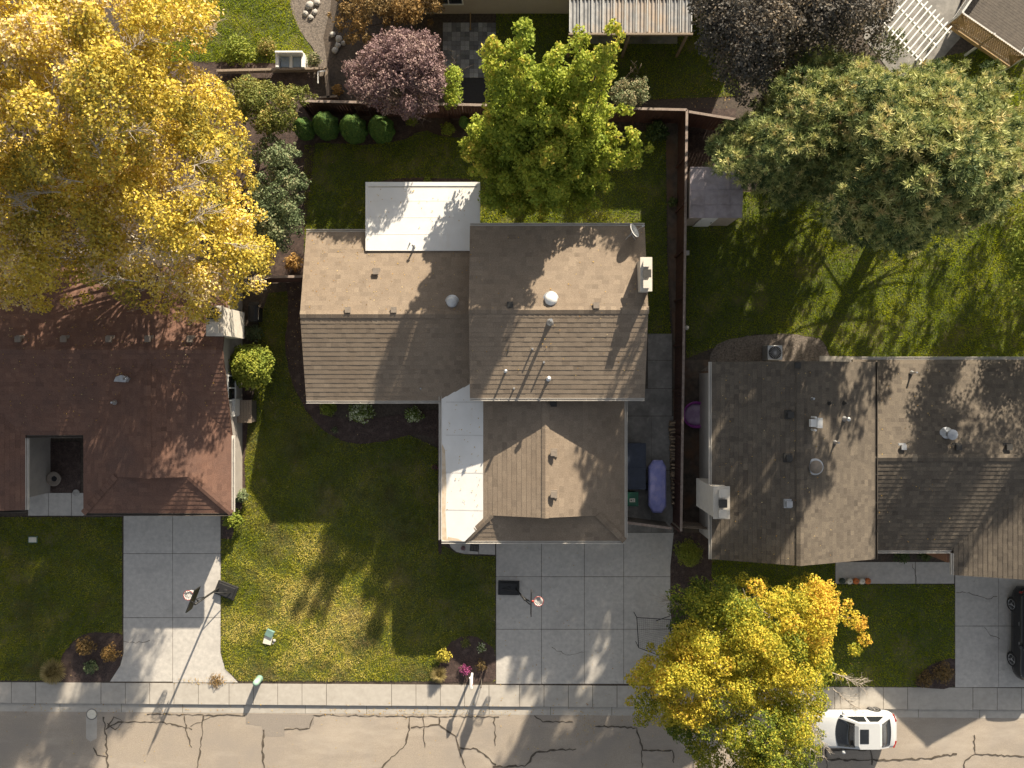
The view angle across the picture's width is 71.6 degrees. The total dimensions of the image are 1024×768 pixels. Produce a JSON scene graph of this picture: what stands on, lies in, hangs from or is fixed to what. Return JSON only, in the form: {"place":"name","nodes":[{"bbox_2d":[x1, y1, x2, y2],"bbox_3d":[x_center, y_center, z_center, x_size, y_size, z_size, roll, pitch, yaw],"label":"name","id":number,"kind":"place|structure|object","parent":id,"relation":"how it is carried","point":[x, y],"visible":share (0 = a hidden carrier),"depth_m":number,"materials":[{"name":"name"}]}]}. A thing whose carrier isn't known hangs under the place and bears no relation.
{"place":"outdoors","nodes":[
{"label":"outdoors","id":0,"kind":"place"},
{"bbox_2d":[0,517,121,680],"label":"lawn","id":1,"kind":"structure","parent":0,"point":[68,592],"depth_m":36.99,"materials":[{"name":"plant"}]},
{"bbox_2d":[39,658,65,684],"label":"pampas grass","id":2,"kind":"object","parent":1,"relation":"on","point":[49,672],"depth_m":36.57,"materials":[{"name":"plant"}]},
{"bbox_2d":[59,632,123,682],"bbox_3d":[-21.929,14.252,36.986,3.405,0.001,2.648,0,90,0],"label":"island bed","id":3,"kind":"object","parent":1,"relation":"on","point":[72,661],"visible":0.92,"depth_m":36.99,"materials":[{"name":"soil"}]},
{"bbox_2d":[75,635,97,655],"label":"rust shrub","id":4,"kind":"object","parent":3,"relation":"on","point":[83,646],"visible":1,"depth_m":36.57,"materials":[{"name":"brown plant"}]},
{"bbox_2d":[100,641,121,662],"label":"rust shrub","id":5,"kind":"object","parent":3,"relation":"on","point":[109,655],"visible":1,"depth_m":36.63,"materials":[{"name":"orange plant"}]},
{"bbox_2d":[110,516,237,682],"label":"driveway","id":6,"kind":"structure","parent":0,"point":[174,650],"depth_m":36.98,"materials":[{"name":"concrete"}]},
{"bbox_2d":[183,580,238,612],"bbox_3d":[-15.021,10.541,35.279,1.111,3.402,1.790,-44,90,0],"label":"basketball hoop","id":7,"kind":"object","parent":6,"relation":"on","point":[226,590],"visible":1,"depth_m":36.76,"materials":[{"name":"metal"}]},
{"bbox_2d":[160,0,314,63],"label":"top lawn","id":8,"kind":"structure","parent":0,"point":[258,29],"depth_m":36.99,"materials":[{"name":"plant"}]},
{"bbox_2d":[220,33,258,66],"bbox_3d":[-14.190,-17.142,36.618,1.682,0.847,1.695,-40,90,0],"label":"lawn shrub","id":9,"kind":"object","parent":8,"relation":"on","point":[239,50],"visible":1,"depth_m":36.56,"materials":[{"name":"green plant"}]},
{"bbox_2d":[256,36,276,57],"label":"garden plant","id":10,"kind":"object","parent":8,"relation":"on","point":[268,45],"visible":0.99,"depth_m":36.74,"materials":[{"name":"green plant"}]},
{"bbox_2d":[160,61,317,275],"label":"orchard soil","id":11,"kind":"structure","parent":0,"point":[301,79],"depth_m":36.98,"materials":[{"name":"soil"}]},
{"bbox_2d":[224,68,318,137],"bbox_3d":[-11.889,-13.847,35.148,4.881,3.842,3.770,0,90,0],"label":"garden shrub","id":12,"kind":"object","parent":11,"relation":"on","point":[252,92],"visible":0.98,"depth_m":34.11,"materials":[{"name":"green plant"}]},
{"bbox_2d":[246,134,312,257],"bbox_3d":[-11.468,-9.297,34.906,3.645,4.337,6.286,0,90,0],"label":"sage shrub","id":13,"kind":"object","parent":11,"relation":"on","point":[280,159],"visible":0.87,"depth_m":33.70,"materials":[{"name":"green plant"}]},
{"bbox_2d":[275,51,306,68],"bbox_3d":[-11.386,-16.610,36.550,1.480,0.800,0.740,0,90,0],"label":"outdoor loveseat","id":14,"kind":"object","parent":11,"relation":"on","point":[287,59],"visible":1,"depth_m":36.55,"materials":[{"name":"white paint"}]},
{"bbox_2d":[283,252,303,271],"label":"orange shrub","id":15,"kind":"object","parent":11,"relation":"on","point":[292,260],"visible":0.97,"depth_m":36.38,"materials":[{"name":"orange plant"}]},
{"bbox_2d":[293,117,315,140],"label":"evergreen shrub","id":16,"kind":"object","parent":11,"relation":"on","point":[301,123],"visible":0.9,"depth_m":35.75,"materials":[{"name":"green plant"}]},
{"bbox_2d":[0,291,495,681],"bbox_3d":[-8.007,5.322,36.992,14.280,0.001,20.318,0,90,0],"label":"front lawn","id":17,"kind":"structure","parent":0,"point":[432,482],"depth_m":36.99,"materials":[{"name":"plant"}]},
{"bbox_2d":[237,400,256,422],"bbox_3d":[-13.717,1.404,36.620,0.825,0.760,1.160,0,90,0],"label":"wood bin","id":18,"kind":"object","parent":17,"relation":"on","point":[248,411],"visible":0.92,"depth_m":36.24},
{"bbox_2d":[228,343,277,390],"bbox_3d":[-13.242,-0.872,35.825,2.535,2.367,2.453,0,90,0],"label":"round bush","id":19,"kind":"object","parent":17,"relation":"on","point":[253,366],"visible":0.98,"depth_m":35.33,"materials":[{"name":"green plant"}]},
{"bbox_2d":[248,302,262,321],"bbox_3d":[-13.166,-3.681,36.410,0.543,0.880,1.020,0,90,0],"label":"barbecue","id":20,"kind":"object","parent":17,"relation":"on","point":[255,312],"visible":1,"depth_m":36.05,"materials":[{"name":"black metal"}]},
{"bbox_2d":[438,636,495,682],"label":"island bed","id":21,"kind":"object","parent":17,"relation":"on","point":[468,656],"visible":0.86,"depth_m":36.99,"materials":[{"name":"soil"}]},
{"bbox_2d":[289,0,330,76],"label":"stone path","id":22,"kind":"structure","parent":0,"point":[313,31],"depth_m":36.97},
{"bbox_2d":[430,665,446,683],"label":"tuft grass","id":23,"kind":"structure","parent":0,"point":[437,675],"depth_m":36.73,"materials":[{"name":"plant"}]},
{"bbox_2d":[443,23,495,77],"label":"paver patio","id":24,"kind":"structure","parent":0,"point":[476,36],"depth_m":36.95,"materials":[{"name":"stone"}]},
{"bbox_2d":[459,78,491,101],"bbox_3d":[-1.785,-15.314,36.978,1.902,0.001,1.268,0,90,0],"label":"tarmac strip","id":25,"kind":"object","parent":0,"point":[474,89],"visible":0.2,"depth_m":36.98,"materials":[{"name":"asphalt"}]},
{"bbox_2d":[305,131,670,333],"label":"back lawn","id":26,"kind":"structure","parent":0,"point":[418,164],"depth_m":36.99,"materials":[{"name":"plant"}]},
{"bbox_2d":[381,177,475,181],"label":"patio bed","id":27,"kind":"object","parent":26,"relation":"on","point":[420,179],"visible":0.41,"depth_m":36.98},
{"bbox_2d":[457,16,653,222],"bbox_3d":[1.917,-10.741,31.547,8.883,10.958,6.445,0,90,0],"label":"lime tree","id":28,"kind":"object","parent":26,"relation":"on","point":[541,143],"visible":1,"depth_m":29.93,"materials":[{"name":"green plant"}]},
{"bbox_2d":[645,120,669,142],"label":"fan plant","id":29,"kind":"object","parent":26,"relation":"on","point":[658,128],"visible":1,"depth_m":36.35,"materials":[{"name":"green plant"}]},
{"bbox_2d":[0,711,1023,767],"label":"road","id":30,"kind":"structure","parent":0,"point":[230,741],"depth_m":37.09,"materials":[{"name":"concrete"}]},
{"bbox_2d":[86,717,96,741],"bbox_3d":[-21.970,17.783,37.080,0.567,0.001,1.802,0,90,0],"label":"drain apron","id":31,"kind":"object","parent":30,"relation":"on","point":[91,730],"visible":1,"depth_m":37.08,"materials":[{"name":"concrete"}]},
{"bbox_2d":[246,714,313,736],"bbox_3d":[-12.128,17.816,37.081,3.570,0.001,1.201,0,90,0],"label":"road patch","id":32,"kind":"object","parent":30,"relation":"on","point":[273,725],"visible":1,"depth_m":37.08,"materials":[{"name":"asphalt"}]},
{"bbox_2d":[0,40,948,767],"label":"fallen leaves","id":33,"kind":"object","parent":30,"relation":"on","point":[446,562],"visible":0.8,"depth_m":36.97,"materials":[{"name":"plant"}]},
{"bbox_2d":[0,703,1023,717],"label":"gutter pan","id":34,"kind":"object","parent":30,"relation":"on","point":[335,709],"visible":0.77,"depth_m":37.08,"materials":[{"name":"concrete"}]},
{"bbox_2d":[806,707,896,753],"bbox_3d":[17.400,17.720,36.362,4.500,1.431,2.170,0,90,0],"label":"parked car","id":35,"kind":"object","parent":30,"relation":"on","point":[872,728],"visible":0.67,"depth_m":36.01,"materials":[{"name":"white metal"}]},
{"bbox_2d":[816,753,956,761],"bbox_3d":[19.479,19.557,37.069,7.540,0.001,0.339,-2,90,0],"label":"road crack","id":36,"kind":"object","parent":30,"relation":"on","point":[911,758],"visible":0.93,"depth_m":37.07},
{"bbox_2d":[0,682,1023,709],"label":"sidewalk","id":37,"kind":"structure","parent":0,"point":[921,698],"depth_m":36.99,"materials":[{"name":"concrete"}]},
{"bbox_2d":[0,0,1023,706],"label":"yard soil","id":38,"kind":"structure","parent":0,"point":[348,52],"depth_m":37.00,"materials":[{"name":"soil"}]},
{"bbox_2d":[28,493,83,515],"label":"courtyard walk","id":39,"kind":"structure","parent":38,"relation":"on","point":[59,504],"depth_m":36.98,"materials":[{"name":"concrete"}]},
{"bbox_2d":[50,442,79,492],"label":"court bed","id":40,"kind":"object","parent":38,"relation":"on","point":[65,461],"visible":0.8,"depth_m":36.98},
{"bbox_2d":[0,0,226,215],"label":"golden tree","id":41,"kind":"object","parent":38,"relation":"on","point":[54,160],"visible":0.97,"depth_m":25.01,"materials":[{"name":"yellow plant"}]},
{"bbox_2d":[0,267,243,515],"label":"house","id":42,"kind":"structure","parent":38,"relation":"on","point":[157,441],"depth_m":33.84,"materials":[{"name":"red"}]},
{"bbox_2d":[227,375,235,400],"bbox_3d":[-14.030,0.200,35.500,0.080,1.000,1.300,0,90,0],"label":"window","id":43,"kind":"structure","parent":42,"relation":"in","point":[231,384],"depth_m":35.50,"materials":[{"name":"white paint"}]},
{"bbox_2d":[0,69,278,324],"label":"golden tree","id":44,"kind":"object","parent":38,"relation":"on","point":[197,217],"visible":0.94,"depth_m":27.84,"materials":[{"name":"yellow plant"}]},
{"bbox_2d":[223,387,251,538],"bbox_3d":[-14.292,4.037,36.979,1.040,0.001,8.160,4,90,0],"label":"strip bed","id":45,"kind":"object","parent":38,"relation":"on","point":[228,533],"visible":0.36,"depth_m":36.98,"materials":[{"name":"soil"}]},
{"bbox_2d":[222,508,244,529],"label":"corner shrub","id":46,"kind":"object","parent":45,"relation":"on","point":[228,520],"visible":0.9,"depth_m":36.35,"materials":[{"name":"green plant"}]},
{"bbox_2d":[244,325,264,341],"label":"shrub","id":47,"kind":"object","parent":38,"relation":"on","point":[252,329],"visible":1,"depth_m":36.52,"materials":[{"name":"green plant"}]},
{"bbox_2d":[216,67,338,99],"bbox_3d":[-12.111,-15.495,36.593,6.226,0.836,1.703,0,90,0],"label":"garden edging","id":48,"kind":"object","parent":38,"relation":"on","point":[325,70],"visible":0.93,"depth_m":36.55,"materials":[{"name":"white paint"}]},
{"bbox_2d":[258,275,302,284],"bbox_3d":[-11.379,-5.289,36.099,2.408,1.902,0.176,-1,90,0],"label":"cross fence","id":49,"kind":"object","parent":38,"relation":"on","point":[287,278],"visible":0.7,"depth_m":35.70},
{"bbox_2d":[285,253,441,554],"bbox_3d":[-7.402,0.761,36.988,6.107,0.001,17.552,-37,90,0],"label":"house bed","id":50,"kind":"object","parent":38,"relation":"on","point":[379,429],"visible":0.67,"depth_m":36.99,"materials":[{"name":"soil"}]},
{"bbox_2d":[319,403,336,416],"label":"leafy plant","id":51,"kind":"object","parent":50,"relation":"on","point":[328,407],"visible":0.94,"depth_m":36.61,"materials":[{"name":"green plant"}]},
{"bbox_2d":[346,403,375,424],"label":"hydrangea","id":52,"kind":"object","parent":50,"relation":"on","point":[357,414],"visible":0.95,"depth_m":36.48,"materials":[{"name":"green plant"}]},
{"bbox_2d":[404,405,424,422],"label":"hydrangea","id":53,"kind":"object","parent":50,"relation":"on","point":[413,413],"visible":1,"depth_m":36.55,"materials":[{"name":"green plant"}]},
{"bbox_2d":[326,0,445,45],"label":"tangled shrub","id":54,"kind":"object","parent":38,"relation":"on","point":[405,11],"visible":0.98,"depth_m":33.99,"materials":[{"name":"orange plant"}]},
{"bbox_2d":[441,50,473,109],"bbox_3d":[-2.846,-14.693,35.129,1.756,3.869,3.147,11,90,0],"label":"green sapling","id":55,"kind":"object","parent":38,"relation":"on","point":[453,92],"visible":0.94,"depth_m":33.73,"materials":[{"name":"green plant"}]},
{"bbox_2d":[450,544,494,554],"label":"front walk","id":56,"kind":"structure","parent":38,"relation":"on","point":[489,549],"depth_m":36.98,"materials":[{"name":"concrete"}]},
{"bbox_2d":[300,182,651,543],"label":"house","id":57,"kind":"structure","parent":38,"relation":"on","point":[546,435],"depth_m":33.68,"materials":[{"name":"brown"}]},
{"bbox_2d":[9,189,959,558],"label":"roof litter","id":58,"kind":"object","parent":57,"relation":"on","point":[455,409],"visible":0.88,"depth_m":33.58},
{"bbox_2d":[315,115,665,144],"bbox_3d":[-1.421,-13.305,36.984,19.697,0.001,1.760,0,90,0],"label":"mulch bed","id":59,"kind":"object","parent":38,"relation":"on","point":[404,131],"visible":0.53,"depth_m":36.98,"materials":[{"name":"soil"}]},
{"bbox_2d":[312,111,339,140],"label":"evergreen shrub","id":60,"kind":"object","parent":59,"relation":"on","point":[323,120],"visible":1,"depth_m":35.58,"materials":[{"name":"green plant"}]},
{"bbox_2d":[339,113,367,144],"bbox_3d":[-8.066,-12.993,35.965,1.466,2.070,1.436,0,90,0],"label":"evergreen shrub","id":61,"kind":"object","parent":59,"relation":"on","point":[352,127],"visible":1,"depth_m":35.52,"materials":[{"name":"green plant"}]},
{"bbox_2d":[368,114,394,143],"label":"evergreen shrub","id":62,"kind":"object","parent":59,"relation":"on","point":[381,123],"visible":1,"depth_m":35.60,"materials":[{"name":"green plant"}]},
{"bbox_2d":[341,26,455,126],"bbox_3d":[-5.323,-14.395,34.193,5.447,5.816,5.081,0,90,0],"label":"plum tree","id":63,"kind":"object","parent":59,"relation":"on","point":[412,53],"visible":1,"depth_m":32.10,"materials":[{"name":"purple plant"}]},
{"bbox_2d":[301,100,686,124],"bbox_3d":[-0.905,-13.779,36.099,19.237,1.902,0.176,1,90,0],"label":"back fence","id":64,"kind":"object","parent":38,"relation":"on","point":[343,108],"visible":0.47,"depth_m":35.99,"materials":[{"name":"wood"}]},
{"bbox_2d":[11,682,1021,709],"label":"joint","id":65,"kind":"object","parent":38,"relation":"on","point":[440,692],"visible":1,"depth_m":37.00,"materials":[{"name":"concrete"}]},
{"bbox_2d":[410,0,758,13],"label":"house","id":66,"kind":"structure","parent":38,"relation":"on","point":[506,6],"depth_m":36.38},
{"bbox_2d":[159,0,1023,686],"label":"back grass","id":67,"kind":"structure","parent":38,"relation":"on","point":[721,258],"depth_m":36.97,"materials":[{"name":"plant"}]},
{"bbox_2d":[645,333,672,531],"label":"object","id":68,"kind":"object","parent":38,"relation":"on","point":[646,381],"visible":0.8,"depth_m":37.00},
{"bbox_2d":[627,334,672,531],"bbox_3d":[7.207,2.551,37.001,2.390,0.037,10.348,0,90,0],"label":"side pad","id":69,"kind":"object","parent":68,"relation":"on","point":[656,404],"visible":0.76,"depth_m":36.98,"materials":[{"name":"concrete"}]},
{"bbox_2d":[627,443,645,488],"bbox_3d":[6.298,4.180,36.490,1.000,0.980,2.350,0,90,0],"label":"storage box","id":70,"kind":"object","parent":69,"relation":"on","point":[636,465],"visible":0.82,"depth_m":36.00,"materials":[{"name":"plastic"}]},
{"bbox_2d":[627,517,671,529],"bbox_3d":[6.804,7.060,36.149,2.372,1.802,0.180,7,90,0],"label":"gate fence","id":71,"kind":"object","parent":69,"relation":"on","point":[647,522],"visible":0.83,"depth_m":35.58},
{"bbox_2d":[645,460,665,512],"bbox_3d":[7.401,5.226,36.472,0.960,1.005,2.687,0,90,0],"label":"covered boat","id":72,"kind":"object","parent":69,"relation":"on","point":[656,486],"visible":0.96,"depth_m":36.00,"materials":[{"name":"fabric"}]},
{"bbox_2d":[666,123,680,433],"bbox_3d":[8.441,-3.253,36.981,0.868,0.001,20.852,0,90,0],"label":"side bed","id":73,"kind":"object","parent":38,"relation":"on","point":[672,151],"visible":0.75,"depth_m":36.98,"materials":[{"name":"soil"}]},
{"bbox_2d":[671,110,687,531],"bbox_3d":[8.495,-3.143,36.099,0.176,1.902,20.978,1,90,0],"label":"side fence","id":74,"kind":"object","parent":38,"relation":"on","point":[680,255],"visible":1,"depth_m":35.81,"materials":[{"name":"wood"}]},
{"bbox_2d":[670,528,720,641],"bbox_3d":[9.635,10.502,36.980,2.777,0.001,6.459,0,90,0],"label":"drive bed","id":75,"kind":"object","parent":38,"relation":"on","point":[681,574],"visible":0.21,"depth_m":36.98,"materials":[{"name":"soil"}]},
{"bbox_2d":[673,538,702,566],"bbox_3d":[9.038,8.643,36.347,1.660,1.326,1.605,0,90,0],"label":"round bush","id":76,"kind":"object","parent":75,"relation":"on","point":[691,559],"visible":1,"depth_m":36.15,"materials":[{"name":"green plant"}]},
{"bbox_2d":[684,360,708,532],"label":"side yard","id":77,"kind":"structure","parent":38,"relation":"on","point":[694,369],"depth_m":36.97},
{"bbox_2d":[684,401,700,427],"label":"kiddie pool","id":78,"kind":"structure","parent":77,"relation":"on","point":[692,414],"depth_m":36.83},
{"bbox_2d":[687,109,735,173],"bbox_3d":[10.276,-12.178,36.977,2.802,0.001,4.337,0,90,0],"label":"back wall bed","id":79,"kind":"object","parent":38,"relation":"on","point":[697,153],"visible":0.2,"depth_m":36.98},
{"bbox_2d":[688,110,735,131],"bbox_3d":[9.930,-13.269,36.099,2.483,1.902,0.182,9,90,0],"label":"short fence","id":80,"kind":"object","parent":38,"relation":"on","point":[709,121],"visible":0.75,"depth_m":35.81,"materials":[{"name":"wood"}]},
{"bbox_2d":[687,167,742,226],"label":"storage shed","id":81,"kind":"structure","parent":38,"relation":"on","point":[715,200],"depth_m":34.76,"materials":[{"name":"white paint"}]},
{"bbox_2d":[702,333,829,370],"bbox_3d":[13.361,-1.644,36.970,6.997,0.001,1.986,0,90,0],"label":"gravel bed","id":82,"kind":"object","parent":38,"relation":"on","point":[795,347],"visible":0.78,"depth_m":36.97,"materials":[{"name":"gravel"}]},
{"bbox_2d":[762,345,781,360],"bbox_3d":[13.416,-1.599,36.565,0.760,0.811,0.760,0,90,0],"label":"air conditioner","id":83,"kind":"object","parent":82,"relation":"on","point":[771,352],"visible":1,"depth_m":36.20,"materials":[{"name":"metal"}]},
{"bbox_2d":[687,0,897,110],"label":"smoke tree","id":84,"kind":"object","parent":38,"relation":"on","point":[757,55],"visible":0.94,"depth_m":29.26,"materials":[{"name":"purple plant"}]},
{"bbox_2d":[702,38,898,226],"bbox_3d":[14.226,-11.222,31.744,8.358,10.602,11.590,39,90,0],"label":"pine tree","id":85,"kind":"object","parent":38,"relation":"on","point":[769,150],"visible":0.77,"depth_m":28.64,"materials":[{"name":"green plant"}]},
{"bbox_2d":[696,357,1023,579],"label":"house","id":86,"kind":"structure","parent":38,"relation":"on","point":[973,407],"depth_m":33.08,"materials":[{"name":"brown"}]},
{"bbox_2d":[865,26,908,64],"bbox_3d":[18.907,-17.028,35.814,2.123,2.385,1.921,0,90,0],"label":"pergola vine","id":87,"kind":"object","parent":38,"relation":"on","point":[897,47],"visible":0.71,"depth_m":35.50,"materials":[{"name":"green plant"}]},
{"bbox_2d":[836,562,953,583],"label":"walk","id":88,"kind":"structure","parent":38,"relation":"on","point":[903,573],"depth_m":36.98,"materials":[{"name":"concrete"}]},
{"bbox_2d":[934,0,1023,75],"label":"wooden deck","id":89,"kind":"structure","parent":38,"relation":"on","point":[994,29],"depth_m":35.75,"materials":[{"name":"wood"}]},
{"bbox_2d":[496,532,673,683],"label":"driveway","id":90,"kind":"structure","parent":0,"point":[640,562],"depth_m":36.98,"materials":[{"name":"concrete"}]},
{"bbox_2d":[498,580,543,616],"bbox_3d":[0.397,10.450,35.279,2.247,3.402,1.165,0,90,0],"label":"basketball hoop","id":91,"kind":"object","parent":90,"relation":"on","point":[508,587],"visible":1,"depth_m":36.76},
{"bbox_2d":[634,612,670,655],"bbox_3d":[7.304,13.103,36.525,1.957,0.889,2.483,0,90,0],"label":"soccer goal","id":92,"kind":"object","parent":90,"relation":"on","point":[652,631],"visible":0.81,"depth_m":36.41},
{"bbox_2d":[496,14,738,100],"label":"lawn","id":93,"kind":"structure","parent":0,"point":[690,48],"depth_m":36.99,"materials":[{"name":"plant"}]},
{"bbox_2d":[608,61,650,112],"bbox_3d":[5.904,-14.414,35.455,2.083,3.239,2.332,43,90,0],"label":"pale shrub","id":94,"kind":"object","parent":93,"relation":"on","point":[631,93],"visible":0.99,"depth_m":34.76,"materials":[{"name":"green plant"}]},
{"bbox_2d":[567,0,692,56],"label":"patio cover","id":95,"kind":"object","parent":93,"relation":"on","point":[653,17],"visible":0.88,"depth_m":34.36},
{"bbox_2d":[584,36,676,43],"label":"patio slab","id":96,"kind":"structure","parent":93,"relation":"on","point":[650,40],"depth_m":36.95,"materials":[{"name":"concrete"}]},
{"bbox_2d":[691,559,953,686],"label":"lawn","id":97,"kind":"structure","parent":0,"point":[770,567],"depth_m":36.99,"materials":[{"name":"plant"}]},
{"bbox_2d":[624,571,872,767],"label":"maple tree","id":98,"kind":"object","parent":97,"relation":"on","point":[751,661],"visible":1,"depth_m":29.90,"materials":[{"name":"yellow plant"}]},
{"bbox_2d":[916,658,954,688],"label":"island bed","id":99,"kind":"object","parent":97,"relation":"on","point":[938,685],"visible":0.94,"depth_m":36.98,"materials":[{"name":"soil"}]},
{"bbox_2d":[915,669,933,687],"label":"brown shrub","id":100,"kind":"object","parent":99,"relation":"on","point":[925,682],"visible":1,"depth_m":36.68,"materials":[{"name":"orange plant"}]},
{"bbox_2d":[931,659,955,684],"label":"brown shrub","id":101,"kind":"object","parent":99,"relation":"on","point":[947,673],"visible":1,"depth_m":36.56,"materials":[{"name":"orange plant"}]},
{"bbox_2d":[819,356,860,361],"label":"back path","id":102,"kind":"structure","parent":0,"point":[838,358],"depth_m":36.97,"materials":[{"name":"concrete"}]},
{"bbox_2d":[686,192,1023,357],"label":"neighbour lawn","id":103,"kind":"structure","parent":0,"point":[786,314],"depth_m":36.99,"materials":[{"name":"plant"}]},
{"bbox_2d":[817,53,1023,265],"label":"pine tree","id":104,"kind":"object","parent":103,"relation":"on","point":[946,141],"visible":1,"depth_m":23.88,"materials":[{"name":"green plant"}]},
{"bbox_2d":[1000,212,1023,310],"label":"edge tree","id":105,"kind":"object","parent":103,"relation":"on","point":[1017,260],"visible":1,"depth_m":32.42,"materials":[{"name":"green plant"}]},
{"bbox_2d":[864,0,959,76],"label":"dark patio","id":106,"kind":"structure","parent":0,"point":[947,10],"depth_m":36.98,"materials":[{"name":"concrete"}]},
{"bbox_2d":[859,0,951,76],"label":"pergola","id":107,"kind":"object","parent":106,"relation":"on","point":[920,30],"visible":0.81,"depth_m":34.44,"materials":[{"name":"white paint"}]},
{"bbox_2d":[942,47,1023,135],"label":"corner lawn","id":108,"kind":"structure","parent":0,"point":[1020,73],"depth_m":36.99,"materials":[{"name":"plant"}]},
{"bbox_2d":[955,575,1023,686],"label":"driveway","id":109,"kind":"structure","parent":0,"point":[976,654],"depth_m":36.98,"materials":[{"name":"concrete"}]},
{"bbox_2d":[1007,586,1023,679],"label":"parked suv","id":110,"kind":"object","parent":109,"relation":"on","point":[1015,654],"visible":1,"depth_m":36.24,"materials":[{"name":"black metal"}]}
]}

